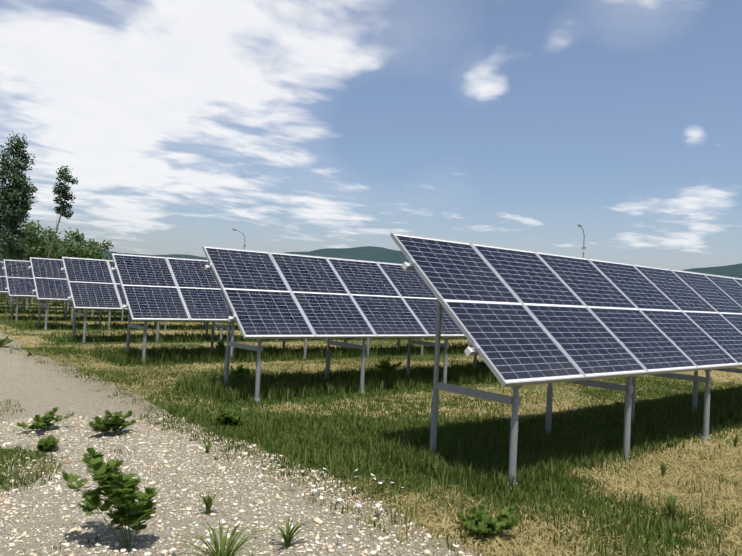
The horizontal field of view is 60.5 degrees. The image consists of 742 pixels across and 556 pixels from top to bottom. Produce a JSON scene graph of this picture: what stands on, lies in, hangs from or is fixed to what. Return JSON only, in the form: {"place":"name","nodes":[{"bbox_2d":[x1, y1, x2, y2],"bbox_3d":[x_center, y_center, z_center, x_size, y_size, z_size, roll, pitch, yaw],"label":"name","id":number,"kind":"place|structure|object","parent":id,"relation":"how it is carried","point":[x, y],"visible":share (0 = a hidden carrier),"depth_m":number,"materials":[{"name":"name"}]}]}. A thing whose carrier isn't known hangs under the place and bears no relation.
{"place":"outdoors","nodes":[
{"label":"outdoors","id":0,"kind":"place"},
{"bbox_2d":[0,331,481,555],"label":"gravel path","id":1,"kind":"structure","parent":0,"point":[33,392],"depth_m":4.19,"materials":[{"name":"beige gravel"}]},
{"bbox_2d":[0,336,12,346],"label":"weed","id":2,"kind":"object","parent":1,"relation":"on","point":[4,342],"visible":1,"depth_m":12.11,"materials":[{"name":"green plant"}]},
{"bbox_2d":[16,407,73,429],"bbox_3d":[-2.909,1.273,5.647,0.314,0.203,0.470,2,-1,14],"label":"weed","id":3,"kind":"object","parent":1,"relation":"on","point":[42,422],"visible":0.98,"depth_m":5.65,"materials":[{"name":"green plant"}]},
{"bbox_2d":[36,434,58,451],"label":"weed","id":4,"kind":"object","parent":1,"relation":"on","point":[50,442],"visible":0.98,"depth_m":4.98,"materials":[{"name":"green plant"}]},
{"bbox_2d":[61,447,159,549],"bbox_3d":[-1.345,1.136,3.272,0.505,0.512,0.341,2,-1,16],"label":"shrub","id":5,"kind":"object","parent":1,"relation":"on","point":[121,493],"visible":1,"depth_m":3.28,"materials":[{"name":"green plant"}]},
{"bbox_2d":[88,410,136,434],"bbox_3d":[-2.296,1.282,5.680,0.404,0.247,0.390,3,-2,-20],"label":"weed","id":6,"kind":"object","parent":1,"relation":"on","point":[114,423],"visible":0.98,"depth_m":5.60,"materials":[{"name":"green plant"}]},
{"bbox_2d":[200,443,212,453],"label":"grass clump","id":7,"kind":"object","parent":1,"relation":"on","point":[207,447],"visible":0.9,"depth_m":5.17,"materials":[{"name":"green plant"}]},
{"bbox_2d":[195,491,224,514],"bbox_3d":[-0.966,1.352,3.817,0.194,0.139,0.148,3,-1,-3],"label":"grass clump","id":8,"kind":"object","parent":1,"relation":"on","point":[207,501],"visible":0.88,"depth_m":3.79,"materials":[{"name":"green plant"}]},
{"bbox_2d":[163,519,270,555],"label":"grass clump","id":9,"kind":"object","parent":1,"relation":"on","point":[221,551],"visible":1,"depth_m":3.01,"materials":[{"name":"green plant"}]},
{"bbox_2d":[120,464,402,555],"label":"white flowers","id":10,"kind":"object","parent":1,"relation":"on","point":[228,536],"visible":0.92,"depth_m":3.57,"materials":[{"name":"white plant"}]},
{"bbox_2d":[270,517,313,547],"bbox_3d":[-0.436,1.363,3.384,0.319,0.148,0.247,4,-2,-39],"label":"grass clump","id":11,"kind":"object","parent":1,"relation":"on","point":[288,537],"visible":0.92,"depth_m":3.38,"materials":[{"name":"green plant"}]},
{"bbox_2d":[0,293,741,555],"bbox_3d":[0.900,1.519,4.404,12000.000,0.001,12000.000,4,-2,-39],"label":"ground","id":12,"kind":"structure","parent":0,"point":[716,439],"depth_m":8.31,"materials":[{"name":"green plant"}]},
{"bbox_2d":[0,131,37,260],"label":"tree","id":13,"kind":"object","parent":12,"relation":"on","point":[13,214],"visible":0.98,"depth_m":60.54,"materials":[{"name":"green plant"}]},
{"bbox_2d":[0,226,48,261],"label":"bush","id":14,"kind":"object","parent":12,"relation":"on","point":[41,239],"visible":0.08,"depth_m":79.04,"materials":[{"name":"green plant"}]},
{"bbox_2d":[7,293,44,304],"bbox_3d":[-4.029,1.393,41.218,38.118,2.148,1.314,4,-2,-39],"label":"solar table row","id":15,"kind":"object","parent":12,"relation":"on","point":[11,299],"visible":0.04,"depth_m":30.52,"materials":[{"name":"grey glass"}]},
{"bbox_2d":[0,220,83,260],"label":"bush","id":16,"kind":"object","parent":12,"relation":"on","point":[34,249],"visible":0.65,"depth_m":71.28,"materials":[{"name":"green plant"}]},
{"bbox_2d":[48,165,77,258],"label":"tree","id":17,"kind":"object","parent":12,"relation":"on","point":[64,175],"visible":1,"depth_m":66.69,"materials":[{"name":"green plant"}]},
{"bbox_2d":[0,262,127,314],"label":"solar table row","id":18,"kind":"object","parent":12,"relation":"on","point":[3,283],"visible":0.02,"depth_m":23.32,"materials":[{"name":"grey glass"}]},
{"bbox_2d":[22,297,106,310],"bbox_3d":[-1.547,1.421,38.081,38.118,2.148,1.314,4,-2,-39],"label":"solar table row","id":19,"kind":"object","parent":12,"relation":"on","point":[27,304],"depth_m":27.48,"materials":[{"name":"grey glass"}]},
{"bbox_2d":[45,227,113,259],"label":"bush","id":20,"kind":"object","parent":12,"relation":"on","point":[92,250],"visible":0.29,"depth_m":75.54,"materials":[{"name":"green plant"}]},
{"bbox_2d":[2,259,210,322],"bbox_3d":[3.190,1.454,32.010,38.118,2.148,1.314,4,-1,-39],"label":"solar table row","id":21,"kind":"object","parent":12,"relation":"on","point":[19,278],"visible":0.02,"depth_m":20.26,"materials":[{"name":"blue glass"}]},
{"bbox_2d":[28,257,216,329],"bbox_3d":[5.648,1.583,29.002,38.118,2.148,1.314,4,-3,-39],"label":"solar table row","id":22,"kind":"object","parent":12,"relation":"on","point":[50,279],"visible":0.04,"depth_m":17.31,"materials":[{"name":"blue glass"}]},
{"bbox_2d":[61,257,370,342],"bbox_3d":[7.928,1.633,26.087,38.118,2.148,1.314,4,-2,-39],"label":"solar table row","id":23,"kind":"object","parent":12,"relation":"on","point":[94,284],"visible":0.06,"depth_m":14.36,"materials":[{"name":"blue glass"}]},
{"bbox_2d":[215,340,224,349],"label":"weed","id":24,"kind":"object","parent":12,"relation":"on","point":[220,344],"visible":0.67,"depth_m":13.06,"materials":[{"name":"green plant"}]},
{"bbox_2d":[212,409,241,425],"bbox_3d":[-1.373,1.368,6.256,0.282,0.195,0.298,3,-1,12],"label":"weed","id":25,"kind":"object","parent":12,"relation":"on","point":[225,416],"visible":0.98,"depth_m":6.17,"materials":[{"name":"green plant"}]},
{"bbox_2d":[230,365,249,377],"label":"weed","id":26,"kind":"object","parent":12,"relation":"on","point":[239,368],"visible":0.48,"depth_m":9.35,"materials":[{"name":"green plant"}]},
{"bbox_2d":[111,253,470,363],"bbox_3d":[10.428,1.586,22.882,38.118,2.148,1.314,4,-2,-39],"label":"solar table row","id":27,"kind":"object","parent":12,"relation":"on","point":[155,288],"visible":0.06,"depth_m":11.47,"materials":[{"name":"blue glass"}]},
{"bbox_2d":[202,246,476,401],"bbox_3d":[12.834,1.675,19.902,38.118,2.148,1.314,4,-2,-39],"label":"solar table row","id":28,"kind":"object","parent":12,"relation":"on","point":[271,295],"visible":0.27,"depth_m":8.83,"materials":[{"name":"blue glass"}]},
{"bbox_2d":[375,357,400,370],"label":"weed","id":29,"kind":"object","parent":12,"relation":"on","point":[386,364],"visible":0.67,"depth_m":10.99,"materials":[{"name":"green plant"}]},
{"bbox_2d":[458,503,519,534],"bbox_3d":[0.697,1.419,3.676,0.371,0.167,0.326,3,-1,-4],"label":"weed","id":30,"kind":"object","parent":12,"relation":"on","point":[484,522],"visible":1,"depth_m":3.65,"materials":[{"name":"green plant"}]},
{"bbox_2d":[390,232,741,488],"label":"solar table row","id":31,"kind":"object","parent":12,"relation":"on","point":[520,317],"visible":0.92,"depth_m":5.90,"materials":[{"name":"blue glass"}]},
{"bbox_2d":[578,225,585,257],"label":"lamp post","id":32,"kind":"object","parent":12,"relation":"on","point":[583,248],"visible":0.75,"depth_m":57.92,"materials":[{"name":"grey metal"}]},
{"bbox_2d":[659,461,669,476],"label":"grass clump","id":33,"kind":"object","parent":12,"relation":"on","point":[663,468],"visible":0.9,"depth_m":5.14,"materials":[{"name":"green plant"}]},
{"bbox_2d":[657,493,688,518],"bbox_3d":[1.930,1.485,4.087,0.183,0.172,0.210,3,-2,-21],"label":"grass clump","id":34,"kind":"object","parent":12,"relation":"on","point":[671,504],"visible":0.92,"depth_m":4.10,"materials":[{"name":"green plant"}]},
{"bbox_2d":[731,434,740,447],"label":"grass clump","id":35,"kind":"object","parent":12,"relation":"on","point":[735,440],"visible":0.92,"depth_m":6.38,"materials":[{"name":"green plant"}]},
{"bbox_2d":[0,246,741,277],"bbox_3d":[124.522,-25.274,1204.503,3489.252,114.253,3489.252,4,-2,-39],"label":"hill","id":36,"kind":"structure","parent":0,"point":[375,254],"depth_m":1268.90,"materials":[{"name":"green plant"}]},
{"bbox_2d":[0,0,741,269],"label":"sky","id":37,"kind":"structure","parent":0,"point":[180,125],"materials":[{"name":"blue"}]}
]}

